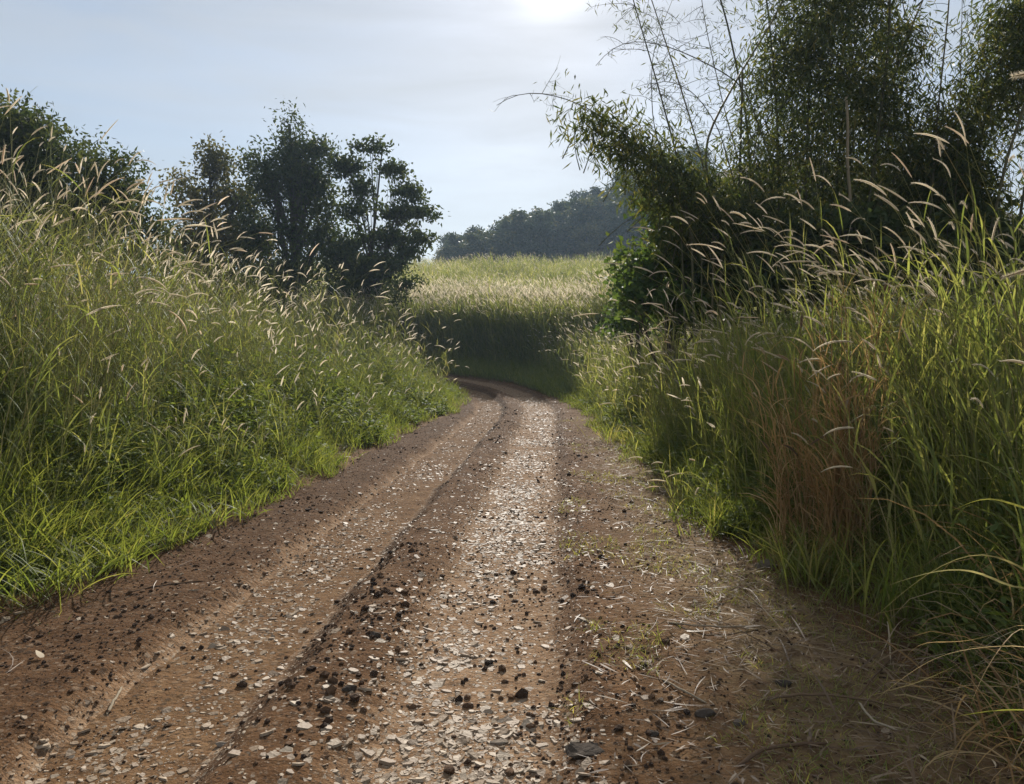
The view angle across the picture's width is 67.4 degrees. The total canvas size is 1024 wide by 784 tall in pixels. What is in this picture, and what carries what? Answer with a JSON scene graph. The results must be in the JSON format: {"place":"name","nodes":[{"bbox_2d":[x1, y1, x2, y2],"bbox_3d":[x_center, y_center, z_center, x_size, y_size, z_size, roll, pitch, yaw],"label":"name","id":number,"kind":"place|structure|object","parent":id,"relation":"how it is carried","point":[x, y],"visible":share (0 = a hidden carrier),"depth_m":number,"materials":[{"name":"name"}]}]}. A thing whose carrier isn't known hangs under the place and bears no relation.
{"place":"outdoors","nodes":[
{"label":"outdoors","id":0,"kind":"place"},
{"bbox_2d":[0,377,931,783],"bbox_3d":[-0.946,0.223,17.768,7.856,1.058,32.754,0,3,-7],"label":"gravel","id":1,"kind":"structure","parent":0,"point":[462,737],"depth_m":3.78,"materials":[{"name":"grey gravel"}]},
{"bbox_2d":[0,364,1023,783],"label":"dirt track","id":2,"kind":"structure","parent":0,"point":[54,696],"depth_m":4.11,"materials":[{"name":"red soil"}]},
{"bbox_2d":[0,517,156,597],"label":"grass tuft","id":3,"kind":"object","parent":2,"relation":"on","point":[79,576],"visible":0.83,"depth_m":4.99,"materials":[{"name":"green plant"}]},
{"bbox_2d":[57,511,170,582],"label":"grass tuft","id":4,"kind":"object","parent":2,"relation":"on","point":[122,563],"visible":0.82,"depth_m":5.39,"materials":[{"name":"green plant"}]},
{"bbox_2d":[146,489,257,532],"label":"grass tuft","id":5,"kind":"object","parent":2,"relation":"on","point":[216,512],"visible":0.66,"depth_m":6.78,"materials":[{"name":"green plant"}]},
{"bbox_2d":[3,436,1023,783],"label":"leaf litter","id":6,"kind":"object","parent":2,"relation":"on","point":[907,704],"visible":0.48,"depth_m":3.63,"materials":[{"name":"plant"}]},
{"bbox_2d":[756,692,915,711],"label":"stalk","id":7,"kind":"object","parent":6,"relation":"on","point":[821,694],"visible":0.98,"depth_m":3.37,"materials":[{"name":"brown plant"}]},
{"bbox_2d":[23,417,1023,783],"bbox_3d":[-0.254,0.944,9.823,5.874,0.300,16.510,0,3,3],"label":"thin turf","id":8,"kind":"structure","parent":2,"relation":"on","point":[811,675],"depth_m":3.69,"materials":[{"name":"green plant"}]},
{"bbox_2d":[565,742,603,758],"bbox_3d":[0.281,1.391,2.981,0.140,0.041,0.103,-1,3,-12],"label":"flat stone","id":9,"kind":"object","parent":2,"relation":"on","point":[573,750],"visible":0.94,"depth_m":2.97,"materials":[{"name":"grey stone"}]},
{"bbox_2d":[737,742,828,764],"bbox_3d":[1.034,1.370,2.947,0.458,0.037,0.034,-1,3,-23],"label":"stick","id":10,"kind":"object","parent":2,"relation":"on","point":[751,755],"visible":0.97,"depth_m":2.94,"materials":[{"name":"brown wood"}]},
{"bbox_2d":[0,158,1023,783],"bbox_3d":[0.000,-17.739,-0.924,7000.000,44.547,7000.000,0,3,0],"label":"ground","id":11,"kind":"structure","parent":0,"point":[180,682],"depth_m":4.42,"materials":[{"name":"red soil"}]},
{"bbox_2d":[0,525,127,618],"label":"grass tuft","id":12,"kind":"object","parent":11,"relation":"on","point":[12,592],"visible":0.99,"depth_m":4.70,"materials":[{"name":"green plant"}]},
{"bbox_2d":[0,494,134,570],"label":"grass tuft","id":13,"kind":"object","parent":11,"relation":"on","point":[33,539],"visible":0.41,"depth_m":5.36,"materials":[{"name":"green plant"}]},
{"bbox_2d":[0,84,138,380],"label":"broadleaf tree","id":14,"kind":"object","parent":11,"relation":"on","point":[26,122],"visible":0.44,"depth_m":18.96,"materials":[{"name":"green plant"}]},
{"bbox_2d":[0,152,164,427],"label":"plume grass plant","id":15,"kind":"object","parent":11,"relation":"on","point":[67,268],"visible":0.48,"depth_m":8.03,"materials":[{"name":"green plant"}]},
{"bbox_2d":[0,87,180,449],"bbox_3d":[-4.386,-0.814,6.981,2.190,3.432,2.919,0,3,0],"label":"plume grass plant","id":16,"kind":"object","parent":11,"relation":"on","point":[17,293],"visible":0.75,"depth_m":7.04,"materials":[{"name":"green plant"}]},
{"bbox_2d":[17,477,169,548],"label":"grass tuft","id":17,"kind":"object","parent":11,"relation":"on","point":[119,521],"visible":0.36,"depth_m":5.96,"materials":[{"name":"green plant"}]},
{"bbox_2d":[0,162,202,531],"bbox_3d":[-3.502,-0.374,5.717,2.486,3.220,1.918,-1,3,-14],"label":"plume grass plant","id":18,"kind":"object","parent":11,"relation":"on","point":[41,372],"visible":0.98,"depth_m":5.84,"materials":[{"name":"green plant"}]},
{"bbox_2d":[15,140,197,368],"bbox_3d":[-9.712,-3.078,18.885,3.804,6.255,3.295,1,3,25],"label":"broadleaf tree","id":19,"kind":"object","parent":11,"relation":"on","point":[104,174],"visible":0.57,"depth_m":18.62,"materials":[{"name":"green plant"}]},
{"bbox_2d":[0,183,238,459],"bbox_3d":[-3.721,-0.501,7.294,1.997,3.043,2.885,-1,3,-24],"label":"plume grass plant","id":20,"kind":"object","parent":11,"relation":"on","point":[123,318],"visible":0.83,"depth_m":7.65,"materials":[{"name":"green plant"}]},
{"bbox_2d":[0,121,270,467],"bbox_3d":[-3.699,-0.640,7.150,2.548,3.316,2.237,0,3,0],"label":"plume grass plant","id":21,"kind":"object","parent":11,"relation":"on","point":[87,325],"visible":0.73,"depth_m":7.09,"materials":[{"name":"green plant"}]},
{"bbox_2d":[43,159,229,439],"bbox_3d":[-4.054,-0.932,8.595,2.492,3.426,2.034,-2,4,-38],"label":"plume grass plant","id":22,"kind":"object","parent":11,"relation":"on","point":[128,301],"visible":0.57,"depth_m":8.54,"materials":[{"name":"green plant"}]},
{"bbox_2d":[103,504,208,551],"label":"grass tuft","id":23,"kind":"object","parent":11,"relation":"on","point":[165,534],"visible":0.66,"depth_m":6.04,"materials":[{"name":"green plant"}]},
{"bbox_2d":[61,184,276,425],"bbox_3d":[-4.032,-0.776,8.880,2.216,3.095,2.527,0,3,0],"label":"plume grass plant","id":24,"kind":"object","parent":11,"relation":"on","point":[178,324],"visible":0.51,"depth_m":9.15,"materials":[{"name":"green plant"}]},
{"bbox_2d":[117,189,306,405],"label":"plume grass plant","id":25,"kind":"object","parent":11,"relation":"on","point":[212,253],"visible":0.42,"depth_m":10.45,"materials":[{"name":"green plant"}]},
{"bbox_2d":[152,131,286,348],"bbox_3d":[-14.986,-7.705,39.493,8.016,11.316,5.614,0,3,0],"label":"olive tree","id":26,"kind":"object","parent":11,"relation":"on","point":[219,167],"visible":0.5,"depth_m":39.07,"materials":[{"name":"green plant"}]},
{"bbox_2d":[0,87,456,513],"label":"tall grass","id":27,"kind":"structure","parent":11,"relation":"on","point":[253,349],"depth_m":9.69,"materials":[{"name":"green plant"}]},
{"bbox_2d":[172,225,291,389],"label":"plume grass plant","id":28,"kind":"object","parent":11,"relation":"on","point":[227,332],"visible":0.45,"depth_m":11.78,"materials":[{"name":"green plant"}]},
{"bbox_2d":[189,476,278,523],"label":"grass tuft","id":29,"kind":"object","parent":11,"relation":"on","point":[243,511],"visible":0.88,"depth_m":7.24,"materials":[{"name":"green plant"}]},
{"bbox_2d":[0,349,471,594],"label":"verge grass","id":30,"kind":"structure","parent":11,"relation":"on","point":[300,456],"depth_m":6.95,"materials":[{"name":"green plant"}]},
{"bbox_2d":[223,97,356,352],"bbox_3d":[-11.136,-8.247,38.911,6.794,12.702,6.129,-1,3,-13],"label":"vine clad tree","id":31,"kind":"object","parent":11,"relation":"on","point":[302,190],"visible":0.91,"depth_m":38.03,"materials":[{"name":"green plant"}]},
{"bbox_2d":[266,459,321,493],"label":"grass tuft","id":32,"kind":"object","parent":11,"relation":"on","point":[300,484],"visible":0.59,"depth_m":8.68,"materials":[{"name":"green plant"}]},
{"bbox_2d":[249,244,389,385],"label":"plume grass plant","id":33,"kind":"object","parent":11,"relation":"on","point":[306,345],"visible":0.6,"depth_m":14.21,"materials":[{"name":"green plant"}]},
{"bbox_2d":[290,253,410,389],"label":"plume grass plant","id":34,"kind":"object","parent":11,"relation":"on","point":[342,323],"visible":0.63,"depth_m":15.92,"materials":[{"name":"green plant"}]},
{"bbox_2d":[309,132,451,309],"bbox_3d":[-6.407,-7.143,37.686,6.960,10.863,4.690,0,3,0],"label":"sparse tree","id":35,"kind":"object","parent":11,"relation":"on","point":[405,250],"visible":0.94,"depth_m":37.20,"materials":[{"name":"green plant"}]},
{"bbox_2d":[344,269,441,393],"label":"plume grass plant","id":36,"kind":"object","parent":11,"relation":"on","point":[389,325],"visible":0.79,"depth_m":18.31,"materials":[{"name":"green plant"}]},
{"bbox_2d":[380,273,432,361],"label":"shrub","id":37,"kind":"object","parent":11,"relation":"on","point":[405,283],"visible":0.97,"depth_m":29.75,"materials":[{"name":"green plant"}]},
{"bbox_2d":[373,299,459,392],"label":"plume grass plant","id":38,"kind":"object","parent":11,"relation":"on","point":[423,351],"visible":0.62,"depth_m":20.81,"materials":[{"name":"green plant"}]},
{"bbox_2d":[433,244,453,265],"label":"hill tree","id":39,"kind":"object","parent":11,"relation":"on","point":[441,254],"visible":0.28,"depth_m":123.09,"materials":[{"name":"green plant"}]},
{"bbox_2d":[444,231,470,261],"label":"hill tree","id":40,"kind":"object","parent":11,"relation":"on","point":[453,239],"visible":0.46,"depth_m":119.66,"materials":[{"name":"green plant"}]},
{"bbox_2d":[447,243,482,264],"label":"hill tree","id":41,"kind":"object","parent":11,"relation":"on","point":[461,251],"visible":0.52,"depth_m":116.30,"materials":[{"name":"green plant"}]},
{"bbox_2d":[456,228,509,264],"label":"hill tree","id":42,"kind":"object","parent":11,"relation":"on","point":[475,242],"visible":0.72,"depth_m":113.80,"materials":[{"name":"green plant"}]},
{"bbox_2d":[0,374,1011,783],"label":"rubble","id":43,"kind":"object","parent":11,"relation":"on","point":[450,768],"visible":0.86,"depth_m":4.07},
{"bbox_2d":[488,229,524,263],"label":"hill tree","id":44,"kind":"object","parent":11,"relation":"on","point":[506,249],"visible":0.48,"depth_m":114.64,"materials":[{"name":"green plant"}]},
{"bbox_2d":[0,320,1023,703],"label":"undergrowth","id":45,"kind":"object","parent":11,"relation":"on","point":[416,416],"visible":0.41,"depth_m":7.77,"materials":[{"name":"green plant"}]},
{"bbox_2d":[496,217,533,257],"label":"hill tree","id":46,"kind":"object","parent":11,"relation":"on","point":[508,225],"visible":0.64,"depth_m":119.16,"materials":[{"name":"green plant"}]},
{"bbox_2d":[509,210,556,262],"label":"hill tree","id":47,"kind":"object","parent":11,"relation":"on","point":[519,216],"visible":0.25,"depth_m":121.50,"materials":[{"name":"green plant"}]},
{"bbox_2d":[512,206,562,261],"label":"hill tree","id":48,"kind":"object","parent":11,"relation":"on","point":[541,227],"visible":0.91,"depth_m":119.18,"materials":[{"name":"green plant"}]},
{"bbox_2d":[534,222,579,259],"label":"hill tree","id":49,"kind":"object","parent":11,"relation":"on","point":[561,243],"visible":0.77,"depth_m":121.98,"materials":[{"name":"green plant"}]},
{"bbox_2d":[551,211,577,255],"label":"hill tree","id":50,"kind":"object","parent":11,"relation":"on","point":[562,217],"visible":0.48,"depth_m":126.70,"materials":[{"name":"green plant"}]},
{"bbox_2d":[563,196,600,245],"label":"hill tree","id":51,"kind":"object","parent":11,"relation":"on","point":[580,216],"visible":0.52,"depth_m":126.53,"materials":[{"name":"green plant"}]},
{"bbox_2d":[566,222,606,256],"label":"hill tree","id":52,"kind":"object","parent":11,"relation":"on","point":[589,244],"visible":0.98,"depth_m":119.35,"materials":[{"name":"green plant"}]},
{"bbox_2d":[564,333,617,404],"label":"plume grass plant","id":53,"kind":"object","parent":11,"relation":"on","point":[595,372],"visible":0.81,"depth_m":19.04,"materials":[{"name":"green plant"}]},
{"bbox_2d":[582,217,614,250],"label":"hill tree","id":54,"kind":"object","parent":11,"relation":"on","point":[603,226],"visible":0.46,"depth_m":122.90,"materials":[{"name":"green plant"}]},
{"bbox_2d":[562,345,646,428],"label":"plume grass plant","id":55,"kind":"object","parent":11,"relation":"on","point":[618,377],"visible":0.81,"depth_m":14.96,"materials":[{"name":"green plant"}]},
{"bbox_2d":[575,420,641,444],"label":"grass tuft","id":56,"kind":"object","parent":11,"relation":"on","point":[615,433],"visible":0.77,"depth_m":13.04,"materials":[{"name":"green plant"}]},
{"bbox_2d":[594,201,627,243],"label":"hill tree","id":57,"kind":"object","parent":11,"relation":"on","point":[611,208],"visible":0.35,"depth_m":126.16,"materials":[{"name":"green plant"}]},
{"bbox_2d":[605,202,641,252],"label":"hill tree","id":58,"kind":"object","parent":11,"relation":"on","point":[614,225],"visible":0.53,"depth_m":119.33,"materials":[{"name":"green plant"}]},
{"bbox_2d":[592,235,664,381],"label":"broadleaf bush","id":59,"kind":"object","parent":11,"relation":"on","point":[626,325],"visible":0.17,"depth_m":18.80,"materials":[{"name":"green plant"}]},
{"bbox_2d":[243,251,1014,366],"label":"field grass","id":60,"kind":"structure","parent":11,"relation":"on","point":[506,303],"depth_m":34.83,"materials":[{"name":"green plant"}]},
{"bbox_2d":[613,177,654,243],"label":"hill tree","id":61,"kind":"object","parent":11,"relation":"on","point":[630,221],"visible":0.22,"depth_m":122.72,"materials":[{"name":"green plant"}]},
{"bbox_2d":[597,338,680,460],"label":"plume grass plant","id":62,"kind":"object","parent":11,"relation":"on","point":[654,398],"visible":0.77,"depth_m":11.00,"materials":[{"name":"green plant"}]},
{"bbox_2d":[493,0,808,391],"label":"bamboo clump","id":63,"kind":"object","parent":11,"relation":"on","point":[680,195],"visible":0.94,"depth_m":13.02,"materials":[{"name":"green plant"}]},
{"bbox_2d":[619,333,697,465],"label":"plume grass plant","id":64,"kind":"object","parent":11,"relation":"on","point":[670,403],"visible":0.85,"depth_m":10.12,"materials":[{"name":"green plant"}]},
{"bbox_2d":[633,282,695,430],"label":"plume grass plant","id":65,"kind":"object","parent":11,"relation":"on","point":[665,344],"visible":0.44,"depth_m":12.47,"materials":[{"name":"green plant"}]},
{"bbox_2d":[629,452,715,516],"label":"grass clump","id":66,"kind":"object","parent":11,"relation":"on","point":[670,495],"visible":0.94,"depth_m":7.31,"materials":[{"name":"green plant"}]},
{"bbox_2d":[322,342,1023,752],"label":"verge grass","id":67,"kind":"structure","parent":11,"relation":"on","point":[538,380],"depth_m":5.47,"materials":[{"name":"green plant"}]},
{"bbox_2d":[595,189,770,406],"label":"broadleaf bush","id":68,"kind":"object","parent":11,"relation":"on","point":[642,281],"visible":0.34,"depth_m":14.45,"materials":[{"name":"green plant"}]},
{"bbox_2d":[654,440,721,497],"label":"grass tuft","id":69,"kind":"object","parent":11,"relation":"on","point":[677,477],"visible":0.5,"depth_m":8.25,"materials":[{"name":"green plant"}]},
{"bbox_2d":[608,240,776,472],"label":"plume grass plant","id":70,"kind":"object","parent":11,"relation":"on","point":[699,360],"visible":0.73,"depth_m":8.31,"materials":[{"name":"green plant"}]},
{"bbox_2d":[573,197,816,483],"bbox_3d":[1.899,-0.398,7.560,2.334,3.077,1.438,3,4,42],"label":"plume grass plant","id":71,"kind":"object","parent":11,"relation":"on","point":[762,366],"visible":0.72,"depth_m":7.45,"materials":[{"name":"green plant"}]},
{"bbox_2d":[668,471,764,537],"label":"grass tuft","id":72,"kind":"object","parent":11,"relation":"on","point":[716,514],"visible":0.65,"depth_m":6.59,"materials":[{"name":"green plant"}]},
{"bbox_2d":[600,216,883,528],"bbox_3d":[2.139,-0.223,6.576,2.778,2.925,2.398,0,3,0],"label":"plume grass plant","id":73,"kind":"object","parent":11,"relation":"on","point":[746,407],"visible":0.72,"depth_m":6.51,"materials":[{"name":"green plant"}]},
{"bbox_2d":[681,190,832,412],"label":"plume grass plant","id":74,"kind":"object","parent":11,"relation":"on","point":[762,282],"visible":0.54,"depth_m":8.56,"materials":[{"name":"green plant"}]},
{"bbox_2d":[650,177,877,548],"bbox_3d":[2.083,-0.267,6.122,1.736,2.964,2.055,0,3,0],"label":"plume grass plant","id":75,"kind":"object","parent":11,"relation":"on","point":[807,313],"visible":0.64,"depth_m":6.31,"materials":[{"name":"green plant"}]},
{"bbox_2d":[692,158,841,439],"bbox_3d":[2.667,-0.649,7.706,1.733,3.338,1.088,1,3,16],"label":"plume grass plant","id":76,"kind":"object","parent":11,"relation":"on","point":[749,356],"visible":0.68,"depth_m":7.62,"materials":[{"name":"green plant"}]},
{"bbox_2d":[527,136,1023,621],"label":"tall grass","id":77,"kind":"structure","parent":11,"relation":"on","point":[996,407],"depth_m":6.06,"materials":[{"name":"green plant"}]},
{"bbox_2d":[751,506,838,581],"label":"grass tuft","id":78,"kind":"object","parent":11,"relation":"on","point":[777,555],"visible":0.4,"depth_m":5.39,"materials":[{"name":"green plant"}]},
{"bbox_2d":[715,305,884,556],"bbox_3d":[2.104,0.300,5.707,1.206,1.943,0.854,2,4,40],"label":"dead grass clump","id":79,"kind":"object","parent":11,"relation":"on","point":[781,503],"visible":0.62,"depth_m":5.75,"materials":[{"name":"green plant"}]},
{"bbox_2d":[728,504,886,599],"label":"grass tuft","id":80,"kind":"object","parent":11,"relation":"on","point":[805,559],"visible":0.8,"depth_m":5.01,"materials":[{"name":"green plant"}]},
{"bbox_2d":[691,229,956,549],"bbox_3d":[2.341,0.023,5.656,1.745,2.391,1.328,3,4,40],"label":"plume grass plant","id":81,"kind":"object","parent":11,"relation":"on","point":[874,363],"visible":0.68,"depth_m":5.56,"materials":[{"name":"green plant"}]},
{"bbox_2d":[740,175,917,467],"bbox_3d":[2.765,-0.398,7.055,1.703,2.825,1.612,3,4,43],"label":"plume grass plant","id":82,"kind":"object","parent":11,"relation":"on","point":[824,286],"visible":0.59,"depth_m":7.01,"materials":[{"name":"green plant"}]},
{"bbox_2d":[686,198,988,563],"bbox_3d":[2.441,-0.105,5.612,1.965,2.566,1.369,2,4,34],"label":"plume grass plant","id":83,"kind":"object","parent":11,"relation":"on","point":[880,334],"visible":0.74,"depth_m":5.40,"materials":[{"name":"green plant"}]},
{"bbox_2d":[766,241,910,387],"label":"plume grass plant","id":84,"kind":"object","parent":11,"relation":"on","point":[828,302],"visible":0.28,"depth_m":8.03,"materials":[{"name":"green plant"}]},
{"bbox_2d":[692,0,987,339],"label":"bamboo clump","id":85,"kind":"object","parent":11,"relation":"on","point":[859,90],"visible":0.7,"depth_m":13.92,"materials":[{"name":"green plant"}]},
{"bbox_2d":[689,183,996,363],"bbox_3d":[5.761,-1.661,14.036,5.160,4.863,4.246,0,3,0],"label":"broadleaf bush","id":86,"kind":"object","parent":11,"relation":"on","point":[876,215],"visible":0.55,"depth_m":13.05,"materials":[{"name":"green plant"}]},
{"bbox_2d":[751,268,937,578],"bbox_3d":[2.199,0.208,5.248,1.110,2.177,1.030,0,3,0],"label":"dead grass clump","id":87,"kind":"object","parent":11,"relation":"on","point":[827,498],"visible":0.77,"depth_m":5.20,"materials":[{"name":"brown plant"}]},
{"bbox_2d":[845,97,851,300],"bbox_3d":[5.926,-2.265,13.489,0.125,5.542,0.794,2,4,34],"label":"dead culm","id":88,"kind":"object","parent":11,"relation":"on","point":[847,153],"visible":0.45,"depth_m":13.10,"materials":[{"name":"brown plant"}]},
{"bbox_2d":[759,153,1011,502],"bbox_3d":[3.139,-0.502,6.391,1.747,3.082,1.622,0,3,0],"label":"plume grass plant","id":89,"kind":"object","parent":11,"relation":"on","point":[903,326],"visible":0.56,"depth_m":6.16,"materials":[{"name":"green plant"}]},
{"bbox_2d":[781,495,1002,642],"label":"grass tuft","id":90,"kind":"object","parent":11,"relation":"on","point":[891,605],"visible":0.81,"depth_m":4.21,"materials":[{"name":"green plant"}]},
{"bbox_2d":[797,563,1022,723],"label":"grass tuft","id":91,"kind":"object","parent":11,"relation":"on","point":[939,679],"visible":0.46,"depth_m":3.62,"materials":[{"name":"green plant"}]},
{"bbox_2d":[813,111,1023,496],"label":"plume grass plant","id":92,"kind":"object","parent":11,"relation":"on","point":[967,229],"visible":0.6,"depth_m":5.60,"materials":[{"name":"green plant"}]},
{"bbox_2d":[815,596,1023,783],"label":"grass tuft","id":93,"kind":"object","parent":11,"relation":"on","point":[1004,689],"visible":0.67,"depth_m":3.23,"materials":[{"name":"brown plant"}]},
{"bbox_2d":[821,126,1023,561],"bbox_3d":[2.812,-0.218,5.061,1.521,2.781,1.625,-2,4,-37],"label":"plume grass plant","id":94,"kind":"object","parent":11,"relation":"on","point":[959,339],"visible":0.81,"depth_m":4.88,"materials":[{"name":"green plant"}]},
{"bbox_2d":[852,505,1023,648],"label":"grass tuft","id":95,"kind":"object","parent":11,"relation":"on","point":[969,590],"visible":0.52,"depth_m":4.07,"materials":[{"name":"green plant"}]},
{"bbox_2d":[862,489,1023,678],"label":"grass tuft","id":96,"kind":"object","parent":11,"relation":"on","point":[989,583],"visible":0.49,"depth_m":3.80,"materials":[{"name":"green plant"}]},
{"bbox_2d":[862,580,1023,776],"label":"grass clump","id":97,"kind":"object","parent":11,"relation":"on","point":[1013,673],"visible":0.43,"depth_m":3.40,"materials":[{"name":"green plant"}]},
{"bbox_2d":[877,0,1023,351],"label":"bamboo clump","id":98,"kind":"object","parent":11,"relation":"on","point":[988,114],"visible":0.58,"depth_m":13.64,"materials":[{"name":"green plant"}]},
{"bbox_2d":[879,184,1023,328],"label":"broadleaf bush","id":99,"kind":"object","parent":11,"relation":"on","point":[945,219],"visible":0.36,"depth_m":12.58,"materials":[{"name":"green plant"}]},
{"bbox_2d":[885,623,1023,783],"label":"grass tuft","id":100,"kind":"object","parent":11,"relation":"on","point":[1006,758],"visible":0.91,"depth_m":2.97,"materials":[{"name":"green plant"}]},
{"bbox_2d":[893,569,1023,588],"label":"arching blade","id":101,"kind":"object","parent":11,"relation":"on","point":[997,580],"visible":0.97,"depth_m":3.14,"materials":[{"name":"green plant"}]},
{"bbox_2d":[0,0,1023,276],"label":"sky","id":102,"kind":"structure","parent":0,"point":[428,76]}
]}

